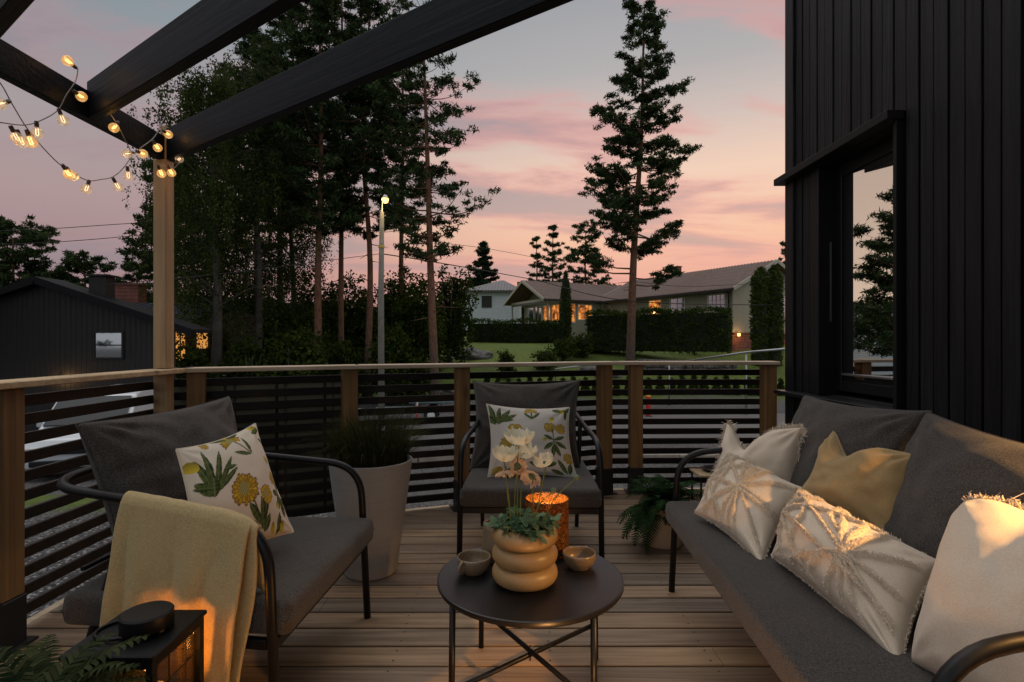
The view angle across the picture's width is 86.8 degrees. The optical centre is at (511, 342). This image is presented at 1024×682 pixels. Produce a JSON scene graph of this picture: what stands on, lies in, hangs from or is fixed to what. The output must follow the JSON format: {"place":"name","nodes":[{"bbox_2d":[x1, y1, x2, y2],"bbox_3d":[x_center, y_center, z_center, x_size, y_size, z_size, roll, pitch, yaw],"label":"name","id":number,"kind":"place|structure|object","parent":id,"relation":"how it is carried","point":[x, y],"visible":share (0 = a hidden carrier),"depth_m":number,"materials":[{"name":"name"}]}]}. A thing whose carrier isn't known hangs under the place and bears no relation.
{"place":"outdoors","nodes":[
{"label":"outdoors","id":0,"kind":"place"},
{"bbox_2d":[0,234,149,244],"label":"overhead cable","id":1,"kind":"object","parent":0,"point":[73,240],"visible":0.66,"depth_m":26.23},
{"bbox_2d":[0,0,784,306],"label":"sky","id":2,"kind":"structure","parent":0,"point":[542,74],"materials":[{"name":"pink"}]},
{"bbox_2d":[25,337,784,618],"bbox_3d":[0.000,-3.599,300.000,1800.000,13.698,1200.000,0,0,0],"label":"ground","id":3,"kind":"structure","parent":0,"point":[521,352],"depth_m":26.22,"materials":[{"name":"plant"}]},
{"bbox_2d":[0,213,79,286],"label":"pine tree","id":4,"kind":"object","parent":3,"relation":"on","point":[12,259],"visible":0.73,"depth_m":39.89,"materials":[{"name":"green plant"}]},
{"bbox_2d":[25,384,152,476],"bbox_3d":[-10.841,2.241,14.804,2.260,1.950,5.650,0,0,-17],"label":"white van","id":5,"kind":"object","parent":3,"relation":"on","point":[57,440],"visible":0.09,"depth_m":13.13,"materials":[{"name":"grey paint"}]},
{"bbox_2d":[59,249,120,288],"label":"pine tree","id":6,"kind":"object","parent":3,"relation":"on","point":[71,260],"visible":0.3,"depth_m":41.59,"materials":[{"name":"green plant"}]},
{"bbox_2d":[0,274,211,431],"bbox_3d":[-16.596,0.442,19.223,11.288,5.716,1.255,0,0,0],"label":"dark gabled house","id":7,"kind":"structure","parent":3,"relation":"on","point":[52,327],"depth_m":19.00,"materials":[{"name":"grey"}]},
{"bbox_2d":[92,331,123,358],"bbox_3d":[-14.149,0.090,18.980,1.083,0.993,0.060,0,0,0],"label":"window","id":8,"kind":"structure","parent":7,"relation":"in","point":[105,344],"depth_m":18.99,"materials":[{"name":"grey"}]},
{"bbox_2d":[115,260,152,302],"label":"pine tree","id":9,"kind":"object","parent":3,"relation":"on","point":[129,277],"visible":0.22,"depth_m":43.67,"materials":[{"name":"green plant"}]},
{"bbox_2d":[116,156,227,303],"bbox_3d":[-18.753,-3.713,30.027,5.358,13.862,6.022,0,0,0],"label":"pine tree","id":10,"kind":"object","parent":3,"relation":"on","point":[127,240],"visible":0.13,"depth_m":28.77,"materials":[{"name":"green plant"}]},
{"bbox_2d":[122,151,261,322],"bbox_3d":[-17.524,-3.813,29.200,5.666,14.122,6.031,0,0,23],"label":"birch tree","id":11,"kind":"object","parent":3,"relation":"on","point":[148,198],"visible":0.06,"depth_m":28.70,"materials":[{"name":"green plant"}]},
{"bbox_2d":[4,222,145,230],"bbox_3d":[-20.461,-5.990,27.570,0.352,2.195,9.441,0,0,43],"label":"overhead cable","id":12,"kind":"object","parent":11,"relation":"attached to","point":[66,227],"visible":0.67,"depth_m":26.39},
{"bbox_2d":[115,283,273,366],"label":"brown house","id":13,"kind":"structure","parent":3,"relation":"on","point":[128,292],"depth_m":26.27,"materials":[{"name":"metal"}]},
{"bbox_2d":[176,333,187,359],"bbox_3d":[-15.735,0.369,25.697,0.600,2.380,0.060,0,0,-8],"label":"lit door","id":14,"kind":"structure","parent":13,"relation":"in","point":[186,337],"depth_m":25.71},
{"bbox_2d":[194,333,209,349],"bbox_3d":[-14.816,-0.123,25.908,0.680,0.980,0.060,0,0,-8],"label":"lit window","id":15,"kind":"structure","parent":13,"relation":"in","point":[204,346],"depth_m":25.91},
{"bbox_2d":[176,340,213,378],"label":"bush","id":16,"kind":"object","parent":3,"relation":"on","point":[188,360],"visible":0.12,"depth_m":23.10,"materials":[{"name":"green plant"}]},
{"bbox_2d":[126,55,288,377],"bbox_3d":[-13.178,-4.266,24.425,5.427,15.305,6.367,0,0,12],"label":"birch tree","id":17,"kind":"object","parent":3,"relation":"on","point":[191,102],"visible":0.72,"depth_m":23.52,"materials":[{"name":"green plant"}]},
{"bbox_2d":[189,301,238,374],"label":"bush","id":18,"kind":"object","parent":3,"relation":"on","point":[208,354],"visible":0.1,"depth_m":25.83,"materials":[{"name":"green plant"}]},
{"bbox_2d":[208,330,274,377],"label":"bush","id":19,"kind":"object","parent":3,"relation":"on","point":[253,357],"visible":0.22,"depth_m":23.73,"materials":[{"name":"green plant"}]},
{"bbox_2d":[190,31,319,350],"bbox_3d":[-12.693,-5.338,26.392,5.901,17.511,6.544,0,0,-26],"label":"birch tree","id":20,"kind":"object","parent":3,"relation":"on","point":[265,253],"visible":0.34,"depth_m":25.76,"materials":[{"name":"green plant"}]},
{"bbox_2d":[197,32,314,292],"bbox_3d":[-17.779,-9.655,37.879,6.955,24.458,8.314,0,0,0],"label":"pine tree","id":21,"kind":"object","parent":3,"relation":"on","point":[236,52],"visible":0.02,"depth_m":37.23,"materials":[{"name":"green plant"}]},
{"bbox_2d":[209,5,324,321],"bbox_3d":[-14.659,-9.740,34.054,8.297,25.235,7.176,0,0,0],"label":"pine tree","id":22,"kind":"object","parent":3,"relation":"on","point":[293,15],"visible":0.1,"depth_m":32.56,"materials":[{"name":"green plant"}]},
{"bbox_2d":[257,325,331,376],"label":"bush","id":23,"kind":"object","parent":3,"relation":"on","point":[292,351],"visible":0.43,"depth_m":23.71,"materials":[{"name":"green plant"}]},
{"bbox_2d":[245,126,350,341],"bbox_3d":[-12.876,-4.619,31.027,6.420,15.445,6.063,0,0,0],"label":"birch tree","id":24,"kind":"object","parent":3,"relation":"on","point":[294,307],"visible":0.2,"depth_m":30.74,"materials":[{"name":"green plant"}]},
{"bbox_2d":[262,307,334,373],"bbox_3d":[-11.743,0.627,29.236,4.006,5.272,4.898,0,0,0],"label":"bush","id":25,"kind":"object","parent":3,"relation":"on","point":[307,320],"visible":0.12,"depth_m":28.82,"materials":[{"name":"green plant"}]},
{"bbox_2d":[242,0,400,371],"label":"pine tree","id":26,"kind":"object","parent":3,"relation":"on","point":[321,22],"visible":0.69,"depth_m":26.09,"materials":[{"name":"green plant"}]},
{"bbox_2d":[284,268,375,350],"bbox_3d":[-10.839,-0.888,33.251,4.008,7.377,5.434,0,0,37],"label":"bush","id":27,"kind":"object","parent":3,"relation":"on","point":[331,306],"visible":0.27,"depth_m":32.56,"materials":[{"name":"green plant"}]},
{"bbox_2d":[321,337,367,396],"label":"bush","id":28,"kind":"object","parent":3,"relation":"on","point":[341,352],"visible":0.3,"depth_m":26.77,"materials":[{"name":"green plant"}]},
{"bbox_2d":[297,0,394,340],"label":"pine tree","id":29,"kind":"object","parent":3,"relation":"on","point":[349,6],"visible":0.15,"depth_m":29.86,"materials":[{"name":"green plant"}]},
{"bbox_2d":[333,286,386,373],"bbox_3d":[-9.521,-0.519,34.233,4.157,6.266,5.365,0,0,0],"label":"bush","id":30,"kind":"object","parent":3,"relation":"on","point":[358,334],"visible":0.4,"depth_m":32.73,"materials":[{"name":"green plant"}]},
{"bbox_2d":[307,0,420,396],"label":"pine tree","id":31,"kind":"object","parent":3,"relation":"on","point":[352,30],"visible":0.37,"depth_m":28.57,"materials":[{"name":"green plant"}]},
{"bbox_2d":[378,195,388,418],"bbox_3d":[-5.195,-1.228,21.846,0.280,9.415,0.644,0,0,-37],"label":"street lamp","id":32,"kind":"object","parent":3,"relation":"on","point":[381,245],"visible":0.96,"depth_m":21.91,"materials":[{"name":"metal"}]},
{"bbox_2d":[104,254,376,284],"bbox_3d":[-8.853,-2.711,19.153,9.067,1.829,0.857,0,0,-33],"label":"overhead cable","id":33,"kind":"object","parent":32,"relation":"attached to","point":[241,271],"visible":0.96,"depth_m":18.50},
{"bbox_2d":[384,254,784,305],"bbox_3d":[4.548,-3.290,32.702,27.829,1.830,8.614,0,0,-30],"label":"overhead cable","id":34,"kind":"object","parent":32,"relation":"attached to","point":[567,288],"visible":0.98,"depth_m":33.26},
{"bbox_2d":[360,324,418,405],"bbox_3d":[-6.140,1.225,27.125,2.869,4.249,2.495,0,0,42],"label":"bush","id":35,"kind":"object","parent":3,"relation":"on","point":[396,351],"visible":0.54,"depth_m":26.63,"materials":[{"name":"green plant"}]},
{"bbox_2d":[366,265,427,357],"bbox_3d":[-7.549,-1.709,36.028,4.614,7.235,4.569,0,0,44],"label":"bush","id":36,"kind":"object","parent":3,"relation":"on","point":[392,294],"visible":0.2,"depth_m":35.54,"materials":[{"name":"green plant"}]},
{"bbox_2d":[178,283,621,322],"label":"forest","id":37,"kind":"object","parent":3,"relation":"on","point":[522,312],"depth_m":193.98,"materials":[{"name":"plant"}]},
{"bbox_2d":[371,13,446,303],"bbox_3d":[-6.949,-9.954,35.786,5.357,23.744,6.433,0,0,0],"label":"pine tree","id":38,"kind":"object","parent":3,"relation":"on","point":[418,120],"visible":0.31,"depth_m":35.58,"materials":[{"name":"green plant"}]},
{"bbox_2d":[397,349,429,403],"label":"bush","id":39,"kind":"object","parent":3,"relation":"on","point":[419,370],"visible":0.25,"depth_m":27.54,"materials":[{"name":"green plant"}]},
{"bbox_2d":[384,273,451,372],"bbox_3d":[-5.864,-0.829,32.845,4.280,6.681,3.591,0,0,0],"label":"bush","id":40,"kind":"object","parent":3,"relation":"on","point":[404,314],"visible":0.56,"depth_m":32.40,"materials":[{"name":"green plant"}]},
{"bbox_2d":[364,0,500,404],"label":"pine tree","id":41,"kind":"object","parent":3,"relation":"on","point":[440,249],"visible":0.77,"depth_m":26.67,"materials":[{"name":"green plant"}]},
{"bbox_2d":[426,264,481,362],"bbox_3d":[-4.104,-1.839,36.353,3.813,7.096,3.157,0,0,28],"label":"bush","id":42,"kind":"object","parent":3,"relation":"on","point":[453,296],"visible":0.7,"depth_m":35.96,"materials":[{"name":"green plant"}]},
{"bbox_2d":[455,347,492,359],"bbox_3d":[-2.692,0.925,37.982,2.754,1.213,1.835,0,0,0],"label":"rock","id":43,"kind":"object","parent":3,"relation":"on","point":[477,354],"visible":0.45,"depth_m":37.48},
{"bbox_2d":[465,240,499,287],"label":"spruce tree","id":44,"kind":"object","parent":3,"relation":"on","point":[484,263],"visible":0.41,"depth_m":81.32,"materials":[{"name":"plant"}]},
{"bbox_2d":[461,280,520,329],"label":"pale blue house","id":45,"kind":"structure","parent":3,"relation":"on","point":[493,296],"depth_m":61.98,"materials":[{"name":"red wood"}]},
{"bbox_2d":[481,295,491,307],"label":"window","id":46,"kind":"structure","parent":45,"relation":"in","point":[486,299],"depth_m":61.94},
{"bbox_2d":[495,348,516,378],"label":"bush","id":47,"kind":"object","parent":3,"relation":"on","point":[506,357],"visible":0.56,"depth_m":32.87,"materials":[{"name":"green plant"}]},
{"bbox_2d":[466,317,564,342],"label":"hedge","id":48,"kind":"object","parent":3,"relation":"on","point":[519,331],"visible":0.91,"depth_m":44.91,"materials":[{"name":"green plant"}]},
{"bbox_2d":[525,236,549,281],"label":"pine tree","id":49,"kind":"object","parent":3,"relation":"on","point":[536,264],"visible":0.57,"depth_m":73.66,"materials":[{"name":"green plant"}]},
{"bbox_2d":[530,344,559,370],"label":"bush","id":50,"kind":"object","parent":3,"relation":"on","point":[546,356],"visible":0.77,"depth_m":34.74,"materials":[{"name":"green plant"}]},
{"bbox_2d":[539,223,566,282],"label":"pine tree","id":51,"kind":"object","parent":3,"relation":"on","point":[553,254],"visible":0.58,"depth_m":71.53,"materials":[{"name":"green plant"}]},
{"bbox_2d":[412,454,718,461],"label":"kerb","id":52,"kind":"structure","parent":3,"relation":"on","point":[582,457],"depth_m":14.48,"materials":[{"name":"stone"}]},
{"bbox_2d":[558,270,573,341],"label":"thuja","id":53,"kind":"object","parent":3,"relation":"on","point":[565,310],"visible":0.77,"depth_m":45.20,"materials":[{"name":"green plant"}]},
{"bbox_2d":[551,335,580,360],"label":"bush","id":54,"kind":"object","parent":3,"relation":"on","point":[562,349],"visible":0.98,"depth_m":36.55,"materials":[{"name":"green plant"}]},
{"bbox_2d":[566,331,594,358],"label":"bush","id":55,"kind":"object","parent":3,"relation":"on","point":[583,344],"visible":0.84,"depth_m":37.60,"materials":[{"name":"green plant"}]},
{"bbox_2d":[559,219,611,284],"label":"pine tree","id":56,"kind":"object","parent":3,"relation":"on","point":[581,227],"visible":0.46,"depth_m":61.51,"materials":[{"name":"green plant"}]},
{"bbox_2d":[578,366,595,369],"bbox_3d":[5.024,1.882,33.933,2.282,0.816,1.663,0,0,-28],"label":"rock","id":57,"kind":"object","parent":3,"relation":"on","point":[588,368],"visible":0.23,"depth_m":33.67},
{"bbox_2d":[567,0,704,369],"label":"pine tree","id":58,"kind":"object","parent":3,"relation":"on","point":[612,176],"visible":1,"depth_m":33.17,"materials":[{"name":"green plant"}]},
{"bbox_2d":[503,259,784,351],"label":"beige house","id":59,"kind":"structure","parent":3,"relation":"on","point":[539,300],"depth_m":46.73,"materials":[{"name":"brown tile"}]},
{"bbox_2d":[584,305,733,354],"bbox_3d":[10.024,-0.847,37.747,10.129,3.470,2.198,0,0,28],"label":"hedge","id":60,"kind":"object","parent":3,"relation":"on","point":[692,330],"visible":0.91,"depth_m":36.76,"materials":[{"name":"green plant"}]},
{"bbox_2d":[676,375,688,388],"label":"young thuja","id":61,"kind":"object","parent":3,"relation":"on","point":[681,386],"visible":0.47,"depth_m":29.39,"materials":[{"name":"green plant"}]},
{"bbox_2d":[638,359,736,368],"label":"stone wall","id":62,"kind":"structure","parent":3,"relation":"on","point":[690,366],"depth_m":34.20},
{"bbox_2d":[688,375,699,388],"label":"young thuja","id":63,"kind":"object","parent":3,"relation":"on","point":[693,386],"visible":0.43,"depth_m":29.41,"materials":[{"name":"green plant"}]},
{"bbox_2d":[668,348,784,414],"bbox_3d":[9.779,1.794,24.559,0.316,3.261,6.477,0,0,-39],"label":"pipe guard rail","id":64,"kind":"object","parent":3,"relation":"on","point":[754,351],"visible":0.57,"depth_m":24.07,"materials":[{"name":"metal"}]},
{"bbox_2d":[721,375,731,388],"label":"young thuja","id":65,"kind":"object","parent":3,"relation":"on","point":[726,386],"visible":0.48,"depth_m":29.40,"materials":[{"name":"green plant"}]},
{"bbox_2d":[748,264,784,366],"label":"thuja","id":66,"kind":"object","parent":3,"relation":"on","point":[766,323],"visible":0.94,"depth_m":35.68,"materials":[{"name":"green plant"}]},
{"bbox_2d":[777,378,784,395],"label":"young thuja","id":67,"kind":"object","parent":3,"relation":"on","point":[780,385],"visible":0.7,"depth_m":29.40,"materials":[{"name":"green plant"}]},
{"bbox_2d":[778,241,784,263],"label":"pine tree","id":68,"kind":"object","parent":3,"relation":"on","point":[782,243],"visible":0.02,"depth_m":51.63,"materials":[{"name":"green plant"}]},
{"bbox_2d":[774,0,1023,442],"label":"black house","id":69,"kind":"structure","parent":3,"relation":"on","point":[901,179],"depth_m":2.92,"materials":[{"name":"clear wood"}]},
{"bbox_2d":[810,117,905,408],"bbox_3d":[2.263,-0.435,3.418,0.315,1.610,0.900,0,0,0],"label":"window","id":70,"kind":"structure","parent":69,"relation":"in","point":[858,197],"depth_m":3.49,"materials":[{"name":"black glass"}]},
{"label":"deck base","id":71,"kind":"structure","parent":3,"relation":"on","visible":0},
{"bbox_2d":[0,490,781,681],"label":"deck","id":72,"kind":"structure","parent":71,"relation":"on","point":[651,628],"depth_m":2.24,"materials":[{"name":"wood"}]},
{"bbox_2d":[0,632,155,681],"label":"fern plant","id":73,"kind":"object","parent":72,"relation":"on","point":[43,666],"visible":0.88,"depth_m":1.23,"materials":[{"name":"plant"}]},
{"bbox_2d":[0,367,192,658],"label":"deck railing","id":74,"kind":"object","parent":72,"relation":"on","point":[16,607],"visible":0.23,"depth_m":2.35,"materials":[{"name":"brown wood"}]},
{"bbox_2d":[58,600,206,681],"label":"lantern","id":75,"kind":"object","parent":72,"relation":"on","point":[170,648],"visible":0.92,"depth_m":1.37,"materials":[{"name":"black metal"}]},
{"bbox_2d":[56,452,374,681],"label":"armchair","id":76,"kind":"object","parent":72,"relation":"on","point":[308,562],"visible":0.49,"depth_m":1.76,"materials":[{"name":"black metal"}]},
{"bbox_2d":[75,396,237,535],"bbox_3d":[-1.223,0.499,2.048,0.288,0.519,0.759,0,0,9],"label":"back pillow","id":77,"kind":"object","parent":76,"relation":"on","point":[136,454],"visible":0.48,"depth_m":1.83,"materials":[{"name":"grey fabric"}]},
{"bbox_2d":[99,491,264,681],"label":"blanket","id":78,"kind":"object","parent":76,"relation":"on","point":[179,554],"visible":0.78,"depth_m":1.57,"materials":[{"name":"yellow fabric"}]},
{"bbox_2d":[175,423,293,539],"bbox_3d":[-0.971,0.508,1.868,0.247,0.389,0.450,0,0,21],"label":"floral cushion","id":79,"kind":"object","parent":76,"relation":"on","point":[233,472],"visible":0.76,"depth_m":1.84,"materials":[{"name":"beige fabric"}]},
{"bbox_2d":[174,364,358,516],"bbox_3d":[-1.544,0.674,3.461,1.137,1.048,0.183,0,0,-26],"label":"deck railing","id":80,"kind":"object","parent":72,"relation":"on","point":[281,412],"visible":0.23,"depth_m":3.56,"materials":[{"name":"brown wood"}]},
{"bbox_2d":[0,0,572,413],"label":"pergola","id":81,"kind":"object","parent":72,"relation":"on","point":[198,32],"visible":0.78,"depth_m":2.24,"materials":[{"name":"brown wood"}]},
{"bbox_2d":[0,55,87,143],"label":"string lights","id":82,"kind":"object","parent":81,"relation":"hanging from","point":[36,123],"visible":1,"depth_m":2.30},
{"bbox_2d":[0,82,133,193],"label":"string lights","id":83,"kind":"object","parent":81,"relation":"hanging from","point":[28,133],"visible":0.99,"depth_m":2.31},
{"bbox_2d":[108,115,172,158],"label":"string lights","id":84,"kind":"object","parent":81,"relation":"hanging from","point":[117,123],"visible":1,"depth_m":2.75},
{"bbox_2d":[156,158,183,177],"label":"string lights","id":85,"kind":"object","parent":81,"relation":"hanging from","point":[177,162],"visible":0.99,"depth_m":2.99},
{"bbox_2d":[27,488,704,624],"bbox_3d":[-1.111,1.266,2.223,2.793,0.143,7.410,0,0,35],"label":"deck edge board","id":86,"kind":"object","parent":72,"relation":"attached to","point":[49,609],"visible":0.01,"depth_m":2.49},
{"bbox_2d":[289,403,449,580],"bbox_3d":[-0.733,0.765,2.832,0.857,0.869,0.842,0,0,-25],"label":"grass planter","id":87,"kind":"object","parent":72,"relation":"on","point":[377,458],"visible":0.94,"depth_m":2.72,"materials":[{"name":"ceramic"}]},
{"bbox_2d":[357,361,617,511],"bbox_3d":[-0.118,0.674,4.019,2.014,1.048,0.156,0,0,-19],"label":"deck railing","id":88,"kind":"object","parent":72,"relation":"on","point":[461,397],"visible":0.49,"depth_m":3.93,"materials":[{"name":"brown wood"}]},
{"bbox_2d":[437,546,623,681],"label":"round table","id":89,"kind":"object","parent":72,"relation":"on","point":[568,596],"visible":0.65,"depth_m":1.72,"materials":[{"name":"black metal"}]},
{"bbox_2d":[457,549,490,575],"bbox_3d":[-0.133,0.774,1.890,0.119,0.059,0.130,0,0,0],"label":"cup","id":90,"kind":"object","parent":89,"relation":"on","point":[474,562],"visible":1,"depth_m":1.86,"materials":[{"name":"ceramic"}]},
{"bbox_2d":[484,426,579,591],"bbox_3d":[0.051,0.541,1.818,0.261,0.524,0.251,0,0,-38],"label":"flower pot","id":91,"kind":"object","parent":89,"relation":"on","point":[524,553],"visible":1,"depth_m":1.76,"materials":[{"name":"beige ceramic"}]},
{"bbox_2d":[525,492,568,559],"bbox_3d":[0.134,0.699,2.075,0.167,0.209,0.167,0,0,0],"label":"candle glass","id":92,"kind":"object","parent":89,"relation":"on","point":[560,504],"visible":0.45,"depth_m":2.02,"materials":[{"name":"glass"}]},
{"bbox_2d":[563,546,595,570],"bbox_3d":[0.242,0.774,1.936,0.122,0.058,0.118,0,0,-17],"label":"cup","id":93,"kind":"object","parent":89,"relation":"on","point":[578,558],"visible":1,"depth_m":1.91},
{"bbox_2d":[457,411,604,557],"bbox_3d":[0.106,0.815,3.227,0.775,0.778,0.863,0,0,2],"label":"armchair","id":94,"kind":"object","parent":72,"relation":"on","point":[480,492],"visible":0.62,"depth_m":2.84,"materials":[{"name":"black metal"}]},
{"bbox_2d":[468,379,580,471],"bbox_3d":[0.085,0.506,3.328,0.696,0.549,0.245,0,0,0],"label":"back pillow","id":95,"kind":"object","parent":94,"relation":"on","point":[547,395],"visible":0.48,"depth_m":3.31,"materials":[{"name":"grey fabric"}]},
{"bbox_2d":[486,404,576,476],"bbox_3d":[0.107,0.558,3.086,0.518,0.402,0.164,0,0,0],"label":"floral cushion","id":96,"kind":"object","parent":94,"relation":"on","point":[550,427],"visible":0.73,"depth_m":3.06,"materials":[{"name":"beige fabric"}]},
{"bbox_2d":[617,473,703,553],"bbox_3d":[0.919,1.000,3.234,0.602,0.400,0.584,0,0,0],"label":"fern planter","id":97,"kind":"object","parent":72,"relation":"on","point":[647,518],"visible":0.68,"depth_m":3.14,"materials":[{"name":"plant"}]},
{"bbox_2d":[612,361,779,493],"bbox_3d":[1.478,0.674,4.370,1.360,1.048,0.156,0,0,-2],"label":"deck railing","id":98,"kind":"object","parent":72,"relation":"on","point":[635,421],"visible":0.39,"depth_m":4.42,"materials":[{"name":"brown wood"}]},
{"bbox_2d":[665,445,1023,681],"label":"sofa","id":99,"kind":"object","parent":72,"relation":"on","point":[797,628],"visible":0.45,"depth_m":1.46,"materials":[{"name":"fabric"}]},
{"bbox_2d":[694,453,801,559],"bbox_3d":[0.923,0.628,2.160,0.355,0.291,0.521,0,0,-21],"label":"tufted cushion","id":100,"kind":"object","parent":99,"relation":"on","point":[742,503],"visible":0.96,"depth_m":2.08,"materials":[{"name":"beige fabric"}]},
{"bbox_2d":[710,419,807,481],"bbox_3d":[1.088,0.586,2.454,0.207,0.484,0.494,0,0,-29],"label":"fringed cushion","id":101,"kind":"object","parent":99,"relation":"on","point":[776,450],"visible":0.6,"depth_m":2.35,"materials":[{"name":"beige fabric"}]},
{"bbox_2d":[770,488,935,654],"bbox_3d":[0.983,0.642,1.619,0.265,0.276,0.668,0,0,-8],"label":"tufted cushion","id":102,"kind":"object","parent":99,"relation":"on","point":[871,580],"visible":0.98,"depth_m":1.47,"materials":[{"name":"beige fabric"}]},
{"bbox_2d":[802,431,910,529],"bbox_3d":[1.200,0.506,1.901,0.243,0.310,0.488,0,0,-9],"label":"olive cushion","id":103,"kind":"object","parent":99,"relation":"on","point":[865,485],"visible":0.59,"depth_m":1.80,"materials":[{"name":"fabric"}]},
{"bbox_2d":[790,395,931,486],"bbox_3d":[1.325,0.493,2.250,0.310,0.512,0.745,0,0,0],"label":"back pillow","id":104,"kind":"object","parent":99,"relation":"on","point":[855,428],"visible":0.36,"depth_m":2.12,"materials":[{"name":"grey fabric"}]},
{"bbox_2d":[884,411,1023,557],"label":"back pillow","id":105,"kind":"object","parent":99,"relation":"on","point":[950,464],"visible":0.45,"depth_m":1.55,"materials":[{"name":"grey fabric"}]},
{"bbox_2d":[911,490,1023,681],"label":"fringed cushion","id":106,"kind":"object","parent":99,"relation":"on","point":[974,592],"visible":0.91,"depth_m":1.17,"materials":[{"name":"beige fabric"}]},
{"bbox_2d":[481,519,501,563],"bbox_3d":[-0.060,0.731,2.010,0.112,0.145,0.112,0,0,0],"label":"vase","id":107,"kind":"object","parent":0,"point":[488,543],"visible":0.23,"depth_m":1.97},
{"bbox_2d":[358,413,784,439],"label":"road","id":108,"kind":"structure","parent":0,"point":[780,418],"depth_m":20.52,"materials":[{"name":"asphalt"}]},
{"bbox_2d":[358,401,453,417],"bbox_3d":[-4.186,2.701,21.940,4.718,0.900,1.640,0,0,-4],"label":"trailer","id":109,"kind":"object","parent":108,"relation":"on","point":[439,403],"visible":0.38,"depth_m":21.40,"materials":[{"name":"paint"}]},
{"bbox_2d":[690,465,714,500],"bbox_3d":[1.508,1.076,4.088,0.265,0.248,0.245,0,0,0],"label":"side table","id":110,"kind":"object","parent":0,"point":[704,471],"visible":0.29,"depth_m":4.09,"materials":[{"name":"wood"}]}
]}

